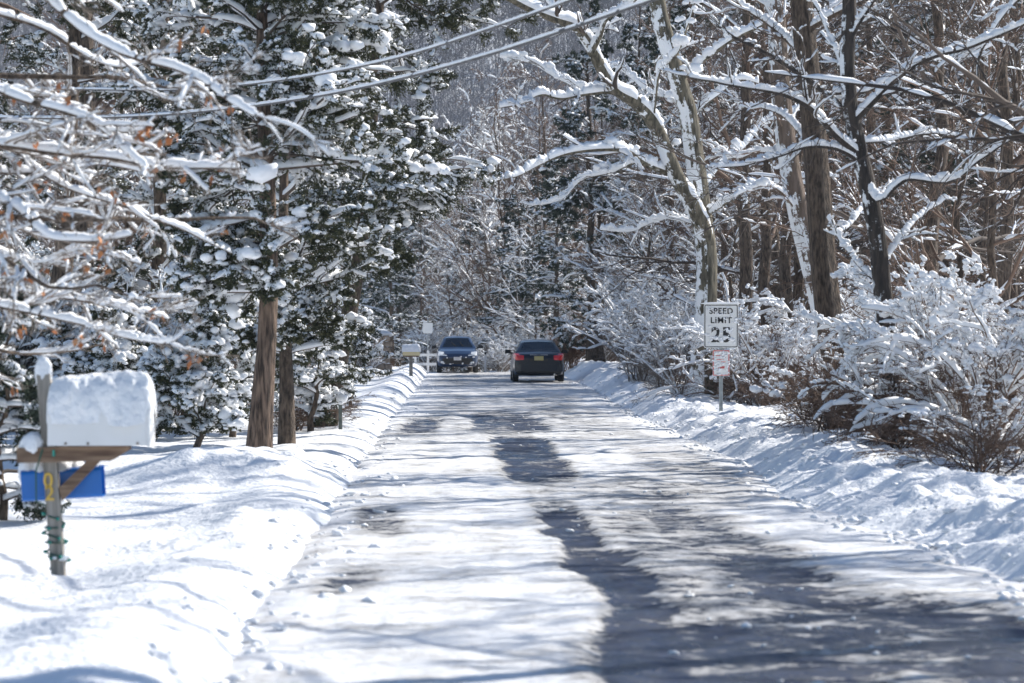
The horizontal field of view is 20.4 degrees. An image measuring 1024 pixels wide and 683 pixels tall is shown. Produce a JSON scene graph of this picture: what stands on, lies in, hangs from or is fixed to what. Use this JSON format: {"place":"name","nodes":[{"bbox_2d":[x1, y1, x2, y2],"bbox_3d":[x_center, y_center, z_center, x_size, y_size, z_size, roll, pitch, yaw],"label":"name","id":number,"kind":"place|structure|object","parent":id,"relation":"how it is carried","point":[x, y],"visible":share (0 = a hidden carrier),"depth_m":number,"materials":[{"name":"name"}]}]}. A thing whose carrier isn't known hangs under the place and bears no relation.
{"place":"outdoors","nodes":[
{"label":"outdoors","id":0,"kind":"place"},
{"bbox_2d":[26,0,573,90],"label":"overhead cable","id":1,"kind":"object","parent":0,"point":[473,33],"visible":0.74,"depth_m":29.16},
{"bbox_2d":[0,0,656,118],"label":"overhead cable","id":2,"kind":"object","parent":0,"point":[477,56],"visible":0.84,"depth_m":28.21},
{"bbox_2d":[0,0,1011,369],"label":"hillside","id":3,"kind":"structure","parent":0,"point":[480,70],"depth_m":386.97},
{"bbox_2d":[0,0,1023,337],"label":"distant woods","id":4,"kind":"object","parent":3,"relation":"on","point":[446,106],"visible":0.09,"depth_m":352.25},
{"bbox_2d":[0,359,1023,682],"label":"snow ground","id":5,"kind":"structure","parent":0,"point":[164,517],"depth_m":24.00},
{"bbox_2d":[0,248,74,521],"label":"young spruce","id":6,"kind":"object","parent":5,"relation":"on","point":[23,406],"visible":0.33,"depth_m":24.31,"materials":[{"name":"green plant"}]},
{"bbox_2d":[0,279,94,412],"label":"evergreen shrub","id":7,"kind":"object","parent":5,"relation":"on","point":[48,338],"visible":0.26,"depth_m":43.47,"materials":[{"name":"green plant"}]},
{"bbox_2d":[1,279,97,431],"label":"shrub","id":8,"kind":"object","parent":5,"relation":"on","point":[25,344],"visible":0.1,"depth_m":43.69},
{"bbox_2d":[16,356,156,575],"bbox_3d":[-2.843,0.912,19.004,0.946,1.635,0.512,0,0,-1],"label":"mailbox","id":9,"kind":"object","parent":5,"relation":"on","point":[92,420],"visible":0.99,"depth_m":18.85,"materials":[{"name":"white wood"}]},
{"bbox_2d":[35,449,71,569],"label":"string lights","id":10,"kind":"object","parent":9,"relation":"attached to","point":[65,558],"visible":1,"depth_m":18.88,"materials":[{"name":"green plastic"}]},
{"bbox_2d":[0,0,187,309],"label":"cedar tree","id":11,"kind":"object","parent":5,"relation":"on","point":[41,55],"visible":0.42,"depth_m":46.79,"materials":[{"name":"plant"}]},
{"bbox_2d":[52,296,161,430],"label":"evergreen shrub","id":12,"kind":"object","parent":5,"relation":"on","point":[130,354],"visible":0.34,"depth_m":40.51,"materials":[{"name":"green plant"}]},
{"bbox_2d":[0,1,234,303],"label":"bare tree","id":13,"kind":"object","parent":5,"relation":"on","point":[87,44],"visible":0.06,"depth_m":52.77,"materials":[{"name":"brown plant"}]},
{"bbox_2d":[0,0,247,293],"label":"bare tree","id":14,"kind":"object","parent":5,"relation":"on","point":[103,106],"visible":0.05,"depth_m":59.00,"materials":[{"name":"brown plant"}]},
{"bbox_2d":[30,0,250,416],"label":"cedar tree","id":15,"kind":"object","parent":5,"relation":"on","point":[128,30],"visible":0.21,"depth_m":49.57,"materials":[{"name":"green plant"}]},
{"bbox_2d":[11,20,290,295],"bbox_3d":[-7.524,-2.428,54.700,5.968,8.064,4.757,0,0,38],"label":"bare tree","id":16,"kind":"object","parent":5,"relation":"on","point":[126,174],"visible":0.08,"depth_m":54.54,"materials":[{"name":"brown plant"}]},
{"bbox_2d":[73,247,258,408],"bbox_3d":[-5.497,0.035,45.149,3.977,3.105,3.194,0,0,31],"label":"shrub","id":17,"kind":"object","parent":5,"relation":"on","point":[128,277],"visible":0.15,"depth_m":45.20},
{"bbox_2d":[41,12,290,295],"bbox_3d":[-6.899,-3.430,57.005,5.751,10.119,8.389,0,0,-5],"label":"bare tree","id":18,"kind":"object","parent":5,"relation":"on","point":[126,225],"visible":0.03,"depth_m":56.87,"materials":[{"name":"brown plant"}]},
{"bbox_2d":[0,0,344,396],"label":"beech tree","id":19,"kind":"object","parent":5,"relation":"on","point":[24,146],"visible":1,"depth_m":20.18,"materials":[{"name":"white plant"}]},
{"bbox_2d":[133,298,252,446],"bbox_3d":[-4.220,0.556,37.453,1.878,2.267,1.742,0,0,-1],"label":"evergreen shrub","id":20,"kind":"object","parent":5,"relation":"on","point":[206,402],"visible":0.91,"depth_m":37.11,"materials":[{"name":"green plant"}]},
{"bbox_2d":[179,274,300,436],"bbox_3d":[-4.268,0.192,41.836,2.001,2.952,1.854,0,0,34],"label":"evergreen shrub","id":21,"kind":"object","parent":5,"relation":"on","point":[244,357],"visible":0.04,"depth_m":41.81,"materials":[{"name":"green plant"}]},
{"bbox_2d":[105,0,449,447],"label":"cedar tree","id":22,"kind":"object","parent":5,"relation":"on","point":[266,268],"visible":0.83,"depth_m":35.01,"materials":[{"name":"green plant"}]},
{"bbox_2d":[150,0,410,444],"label":"cedar tree","id":23,"kind":"object","parent":5,"relation":"on","point":[347,246],"visible":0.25,"depth_m":39.35,"materials":[{"name":"green plant"}]},
{"bbox_2d":[249,258,374,431],"bbox_3d":[-2.963,0.177,44.034,2.001,2.952,1.854,0,0,32],"label":"evergreen shrub","id":24,"kind":"object","parent":5,"relation":"on","point":[309,389],"visible":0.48,"depth_m":43.92,"materials":[{"name":"green plant"}]},
{"bbox_2d":[273,389,361,430],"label":"shrub","id":25,"kind":"object","parent":5,"relation":"on","point":[303,414],"visible":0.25,"depth_m":44.76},
{"bbox_2d":[303,100,400,345],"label":"hemlock tree","id":26,"kind":"object","parent":5,"relation":"on","point":[382,312],"visible":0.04,"depth_m":97.52,"materials":[{"name":"green plant"}]},
{"bbox_2d":[314,304,393,405],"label":"evergreen shrub","id":27,"kind":"object","parent":5,"relation":"on","point":[361,344],"visible":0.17,"depth_m":56.86,"materials":[{"name":"green plant"}]},
{"bbox_2d":[367,328,393,369],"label":"stone pier","id":28,"kind":"structure","parent":5,"relation":"on","point":[388,334],"depth_m":98.52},
{"bbox_2d":[359,219,432,366],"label":"hemlock tree","id":29,"kind":"object","parent":5,"relation":"on","point":[391,295],"visible":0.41,"depth_m":137.70,"materials":[{"name":"green plant"}]},
{"bbox_2d":[373,189,433,364],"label":"hemlock tree","id":30,"kind":"object","parent":5,"relation":"on","point":[411,227],"visible":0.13,"depth_m":171.65,"materials":[{"name":"green plant"}]},
{"bbox_2d":[275,0,538,426],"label":"cedar tree","id":31,"kind":"object","parent":5,"relation":"on","point":[404,203],"visible":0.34,"depth_m":45.59,"materials":[{"name":"green plant"}]},
{"bbox_2d":[384,215,461,353],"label":"bare tree","id":32,"kind":"object","parent":5,"relation":"on","point":[421,300],"visible":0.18,"depth_m":171.13,"materials":[{"name":"grey plant"}]},
{"bbox_2d":[395,318,454,371],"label":"shrub","id":33,"kind":"object","parent":5,"relation":"on","point":[432,359],"visible":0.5,"depth_m":155.16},
{"bbox_2d":[401,228,496,371],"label":"bare tree","id":34,"kind":"object","parent":5,"relation":"on","point":[446,271],"visible":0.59,"depth_m":157.07,"materials":[{"name":"grey plant"}]},
{"bbox_2d":[405,114,524,334],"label":"bare tree","id":35,"kind":"object","parent":5,"relation":"on","point":[415,232],"visible":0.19,"depth_m":175.53,"materials":[{"name":"grey plant"}]},
{"bbox_2d":[433,200,498,371],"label":"tree","id":36,"kind":"object","parent":5,"relation":"on","point":[463,240],"visible":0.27,"depth_m":159.79,"materials":[{"name":"green plant"}]},
{"bbox_2d":[413,82,533,336],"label":"bare tree","id":37,"kind":"object","parent":5,"relation":"on","point":[459,152],"visible":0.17,"depth_m":168.38,"materials":[{"name":"grey plant"}]},
{"bbox_2d":[423,187,528,338],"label":"bare tree","id":38,"kind":"object","parent":5,"relation":"on","point":[494,244],"visible":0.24,"depth_m":163.01,"materials":[{"name":"grey plant"}]},
{"bbox_2d":[451,316,510,371],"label":"shrub","id":39,"kind":"object","parent":5,"relation":"on","point":[476,341],"visible":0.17,"depth_m":154.56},
{"bbox_2d":[476,335,513,371],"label":"shrub","id":40,"kind":"object","parent":5,"relation":"on","point":[496,360],"visible":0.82,"depth_m":126.83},
{"bbox_2d":[409,84,581,338],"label":"bare tree","id":41,"kind":"object","parent":5,"relation":"on","point":[482,145],"visible":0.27,"depth_m":159.32,"materials":[{"name":"grey plant"}]},
{"bbox_2d":[402,47,601,370],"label":"bare tree","id":42,"kind":"object","parent":5,"relation":"on","point":[480,298],"visible":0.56,"depth_m":150.29,"materials":[{"name":"grey plant"}]},
{"bbox_2d":[434,80,584,332],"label":"bare tree","id":43,"kind":"object","parent":5,"relation":"on","point":[442,313],"visible":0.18,"depth_m":157.61,"materials":[{"name":"grey plant"}]},
{"bbox_2d":[476,185,549,356],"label":"hemlock tree","id":44,"kind":"object","parent":5,"relation":"on","point":[507,204],"visible":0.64,"depth_m":146.99,"materials":[{"name":"green plant"}]},
{"bbox_2d":[445,40,585,334],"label":"bare tree","id":45,"kind":"object","parent":5,"relation":"on","point":[545,124],"visible":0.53,"depth_m":148.93,"materials":[{"name":"grey plant"}]},
{"bbox_2d":[479,209,572,346],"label":"bare tree","id":46,"kind":"object","parent":5,"relation":"on","point":[517,258],"visible":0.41,"depth_m":142.94,"materials":[{"name":"grey plant"}]},
{"bbox_2d":[497,139,581,336],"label":"hemlock tree","id":47,"kind":"object","parent":5,"relation":"on","point":[532,209],"visible":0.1,"depth_m":149.91,"materials":[{"name":"green plant"}]},
{"bbox_2d":[495,66,592,333],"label":"bare tree","id":48,"kind":"object","parent":5,"relation":"on","point":[544,150],"visible":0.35,"depth_m":147.73,"materials":[{"name":"brown plant"}]},
{"bbox_2d":[519,169,585,358],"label":"hemlock tree","id":49,"kind":"object","parent":5,"relation":"on","point":[542,283],"visible":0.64,"depth_m":135.93,"materials":[{"name":"green plant"}]},
{"bbox_2d":[538,314,604,371],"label":"shrub","id":50,"kind":"object","parent":5,"relation":"on","point":[570,355],"visible":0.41,"depth_m":112.90,"materials":[{"name":"brown plant"}]},
{"bbox_2d":[530,61,625,314],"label":"bare tree","id":51,"kind":"object","parent":5,"relation":"on","point":[575,208],"visible":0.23,"depth_m":143.48,"materials":[{"name":"brown plant"}]},
{"bbox_2d":[147,362,1023,682],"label":"snow clods","id":52,"kind":"object","parent":5,"relation":"on","point":[273,664],"visible":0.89,"depth_m":21.87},
{"bbox_2d":[527,0,650,360],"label":"hemlock tree","id":53,"kind":"object","parent":5,"relation":"on","point":[575,121],"visible":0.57,"depth_m":111.60,"materials":[{"name":"green plant"}]},
{"bbox_2d":[550,108,643,361],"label":"bare tree","id":54,"kind":"object","parent":5,"relation":"on","point":[601,348],"visible":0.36,"depth_m":111.76,"materials":[{"name":"brown plant"}]},
{"bbox_2d":[558,263,695,381],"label":"shrub","id":55,"kind":"object","parent":5,"relation":"on","point":[626,301],"visible":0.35,"depth_m":79.68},
{"bbox_2d":[585,6,681,345],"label":"hemlock tree","id":56,"kind":"object","parent":5,"relation":"on","point":[648,41],"visible":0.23,"depth_m":111.62,"materials":[{"name":"green plant"}]},
{"bbox_2d":[590,284,687,390],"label":"shrub","id":57,"kind":"object","parent":5,"relation":"on","point":[631,340],"visible":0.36,"depth_m":70.10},
{"bbox_2d":[549,83,735,312],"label":"bare tree","id":58,"kind":"object","parent":5,"relation":"on","point":[617,181],"visible":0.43,"depth_m":91.90,"materials":[{"name":"grey plant"}]},
{"bbox_2d":[591,169,729,307],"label":"bare tree","id":59,"kind":"object","parent":5,"relation":"on","point":[619,252],"visible":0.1,"depth_m":101.96,"materials":[{"name":"brown plant"}]},
{"bbox_2d":[492,0,838,397],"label":"forked tree","id":60,"kind":"object","parent":5,"relation":"on","point":[679,92],"visible":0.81,"depth_m":59.59,"materials":[{"name":"brown plant"}]},
{"bbox_2d":[613,0,726,294],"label":"bare tree","id":61,"kind":"object","parent":5,"relation":"on","point":[661,75],"visible":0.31,"depth_m":97.83,"materials":[{"name":"brown plant"}]},
{"bbox_2d":[611,290,743,395],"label":"shrub","id":62,"kind":"object","parent":5,"relation":"on","point":[656,341],"visible":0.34,"depth_m":64.17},
{"bbox_2d":[600,31,760,307],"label":"bare tree","id":63,"kind":"object","parent":5,"relation":"on","point":[664,229],"visible":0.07,"depth_m":98.35,"materials":[{"name":"brown plant"}]},
{"bbox_2d":[628,0,735,303],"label":"tree","id":64,"kind":"object","parent":5,"relation":"on","point":[675,11],"visible":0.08,"depth_m":105.03,"materials":[{"name":"green plant"}]},
{"bbox_2d":[610,0,774,294],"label":"bare tree","id":65,"kind":"object","parent":5,"relation":"on","point":[693,51],"visible":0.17,"depth_m":95.94,"materials":[{"name":"brown plant"}]},
{"bbox_2d":[601,55,809,391],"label":"bare tree","id":66,"kind":"object","parent":5,"relation":"on","point":[730,285],"visible":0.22,"depth_m":72.67,"materials":[{"name":"brown plant"}]},
{"bbox_2d":[700,302,739,410],"bbox_3d":[3.660,0.376,50.102,0.712,2.146,0.065,0,0,-1],"label":"speed limit sign","id":67,"kind":"object","parent":5,"relation":"on","point":[720,325],"visible":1,"depth_m":50.09,"materials":[{"name":"metal"}]},
{"bbox_2d":[564,0,883,352],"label":"bare tree","id":68,"kind":"object","parent":5,"relation":"on","point":[746,261],"visible":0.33,"depth_m":63.84,"materials":[{"name":"brown plant"}]},
{"bbox_2d":[604,1,860,325],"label":"bare tree","id":69,"kind":"object","parent":5,"relation":"on","point":[658,190],"visible":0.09,"depth_m":92.06,"materials":[{"name":"brown plant"}]},
{"bbox_2d":[632,299,854,407],"bbox_3d":[5.069,0.645,58.662,5.222,3.053,4.715,0,0,20],"label":"shrub","id":70,"kind":"object","parent":5,"relation":"on","point":[737,362],"visible":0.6,"depth_m":58.21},
{"bbox_2d":[607,4,884,349],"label":"bare tree","id":71,"kind":"object","parent":5,"relation":"on","point":[724,246],"visible":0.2,"depth_m":77.92,"materials":[{"name":"brown plant"}]},
{"bbox_2d":[645,58,856,325],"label":"bare tree","id":72,"kind":"object","parent":5,"relation":"on","point":[725,242],"visible":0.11,"depth_m":76.38,"materials":[{"name":"brown plant"}]},
{"bbox_2d":[699,325,815,402],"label":"shrub","id":73,"kind":"object","parent":5,"relation":"on","point":[777,338],"visible":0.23,"depth_m":58.67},
{"bbox_2d":[675,4,841,338],"bbox_3d":[5.854,-4.501,65.329,4.024,11.996,6.367,0,0,6],"label":"bare tree","id":74,"kind":"object","parent":5,"relation":"on","point":[765,260],"visible":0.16,"depth_m":64.95,"materials":[{"name":"brown plant"}]},
{"bbox_2d":[731,349,808,405],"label":"shrub","id":75,"kind":"object","parent":5,"relation":"on","point":[772,370],"visible":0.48,"depth_m":56.00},
{"bbox_2d":[699,0,841,372],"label":"bare tree","id":76,"kind":"object","parent":5,"relation":"on","point":[791,191],"visible":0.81,"depth_m":45.97,"materials":[{"name":"brown plant"}]},
{"bbox_2d":[558,0,998,332],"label":"bare tree","id":77,"kind":"object","parent":5,"relation":"on","point":[775,288],"visible":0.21,"depth_m":71.21,"materials":[{"name":"brown plant"}]},
{"bbox_2d":[642,0,927,262],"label":"bare tree","id":78,"kind":"object","parent":5,"relation":"on","point":[823,67],"visible":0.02,"depth_m":92.17,"materials":[{"name":"brown plant"}]},
{"bbox_2d":[756,357,817,417],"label":"shrub","id":79,"kind":"object","parent":5,"relation":"on","point":[788,374],"visible":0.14,"depth_m":46.10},
{"bbox_2d":[661,0,913,326],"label":"bare tree","id":80,"kind":"object","parent":5,"relation":"on","point":[784,270],"visible":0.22,"depth_m":67.47,"materials":[{"name":"brown plant"}]},
{"bbox_2d":[694,0,895,429],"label":"bare tree","id":81,"kind":"object","parent":5,"relation":"on","point":[825,284],"visible":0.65,"depth_m":40.97,"materials":[{"name":"brown plant"}]},
{"bbox_2d":[718,264,912,386],"bbox_3d":[7.457,0.296,62.011,6.744,3.943,6.089,0,0,5],"label":"shrub","id":82,"kind":"object","parent":5,"relation":"on","point":[777,303],"visible":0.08,"depth_m":61.93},
{"bbox_2d":[630,0,1023,290],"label":"bare tree","id":83,"kind":"object","parent":5,"relation":"on","point":[938,19],"visible":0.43,"depth_m":52.04,"materials":[{"name":"brown plant"}]},
{"bbox_2d":[669,0,996,328],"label":"bare tree","id":84,"kind":"object","parent":5,"relation":"on","point":[798,277],"visible":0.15,"depth_m":71.85,"materials":[{"name":"brown plant"}]},
{"bbox_2d":[658,0,1023,443],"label":"bare tree","id":85,"kind":"object","parent":5,"relation":"on","point":[854,141],"visible":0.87,"depth_m":35.50,"materials":[{"name":"brown plant"}]},
{"bbox_2d":[745,315,945,431],"bbox_3d":[4.788,0.532,39.370,2.999,1.817,2.439,0,0,-1],"label":"shrub","id":86,"kind":"object","parent":5,"relation":"on","point":[773,393],"visible":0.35,"depth_m":39.47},
{"bbox_2d":[789,0,928,292],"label":"bare tree","id":87,"kind":"object","parent":5,"relation":"on","point":[869,45],"visible":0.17,"depth_m":81.66,"materials":[{"name":"brown plant"}]},
{"bbox_2d":[731,2,998,289],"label":"bare tree","id":88,"kind":"object","parent":5,"relation":"on","point":[891,39],"visible":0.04,"depth_m":91.78,"materials":[{"name":"brown plant"}]},
{"bbox_2d":[710,0,1023,256],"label":"bare tree","id":89,"kind":"object","parent":5,"relation":"on","point":[999,101],"visible":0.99,"depth_m":32.54,"materials":[{"name":"brown plant"}]},
{"bbox_2d":[823,0,921,292],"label":"tree","id":90,"kind":"object","parent":5,"relation":"on","point":[880,166],"visible":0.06,"depth_m":87.60,"materials":[{"name":"plant"}]},
{"bbox_2d":[730,0,1022,276],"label":"bare tree","id":91,"kind":"object","parent":5,"relation":"on","point":[904,155],"visible":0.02,"depth_m":84.39,"materials":[{"name":"brown plant"}]},
{"bbox_2d":[737,0,1023,331],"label":"bare tree","id":92,"kind":"object","parent":5,"relation":"on","point":[994,190],"visible":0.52,"depth_m":45.88,"materials":[{"name":"brown plant"}]},
{"bbox_2d":[782,262,1023,454],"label":"shrub","id":93,"kind":"object","parent":5,"relation":"on","point":[969,344],"visible":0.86,"depth_m":33.89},
{"bbox_2d":[791,250,1023,439],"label":"shrub","id":94,"kind":"object","parent":5,"relation":"on","point":[860,282],"visible":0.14,"depth_m":37.93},
{"bbox_2d":[796,0,1023,310],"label":"bare tree","id":95,"kind":"object","parent":5,"relation":"on","point":[959,262],"visible":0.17,"depth_m":68.65,"materials":[{"name":"brown plant"}]},
{"bbox_2d":[821,355,1008,449],"bbox_3d":[5.104,0.794,35.295,2.195,1.272,2.699,0,0,26],"label":"shrub","id":96,"kind":"object","parent":5,"relation":"on","point":[885,382],"visible":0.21,"depth_m":34.94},
{"bbox_2d":[825,384,1023,474],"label":"shrub","id":97,"kind":"object","parent":5,"relation":"on","point":[984,456],"visible":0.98,"depth_m":30.07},
{"bbox_2d":[830,0,1023,317],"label":"bare tree","id":98,"kind":"object","parent":5,"relation":"on","point":[1013,78],"visible":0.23,"depth_m":67.45,"materials":[{"name":"brown plant"}]},
{"bbox_2d":[834,0,1023,280],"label":"bare tree","id":99,"kind":"object","parent":5,"relation":"on","point":[979,164],"visible":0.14,"depth_m":80.64,"materials":[{"name":"brown plant"}]},
{"bbox_2d":[880,0,1000,304],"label":"tree","id":100,"kind":"object","parent":5,"relation":"on","point":[921,158],"visible":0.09,"depth_m":81.91,"materials":[{"name":"plant"}]},
{"bbox_2d":[857,288,1023,444],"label":"shrub","id":101,"kind":"object","parent":5,"relation":"on","point":[994,332],"visible":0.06,"depth_m":37.43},
{"bbox_2d":[858,23,1023,307],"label":"bare tree","id":102,"kind":"object","parent":5,"relation":"on","point":[983,244],"visible":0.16,"depth_m":64.78,"materials":[{"name":"brown plant"}]},
{"bbox_2d":[870,0,1023,320],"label":"bare tree","id":103,"kind":"object","parent":5,"relation":"on","point":[1008,158],"visible":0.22,"depth_m":61.90,"materials":[{"name":"brown plant"}]},
{"bbox_2d":[875,0,1023,308],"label":"bare tree","id":104,"kind":"object","parent":5,"relation":"on","point":[947,186],"visible":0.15,"depth_m":72.82,"materials":[{"name":"brown plant"}]},
{"bbox_2d":[942,0,1023,308],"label":"bare tree","id":105,"kind":"object","parent":5,"relation":"on","point":[1019,75],"visible":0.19,"depth_m":68.64,"materials":[{"name":"brown plant"}]},
{"bbox_2d":[221,372,1023,682],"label":"road","id":106,"kind":"structure","parent":0,"point":[482,565],"depth_m":19.31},
{"bbox_2d":[432,336,482,372],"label":"car","id":107,"kind":"object","parent":106,"relation":"on","point":[456,351],"visible":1,"depth_m":117.35,"materials":[{"name":"blue paint"}]},
{"bbox_2d":[505,339,567,381],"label":"car","id":108,"kind":"object","parent":106,"relation":"on","point":[537,357],"visible":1,"depth_m":95.14,"materials":[{"name":"grey paint"}]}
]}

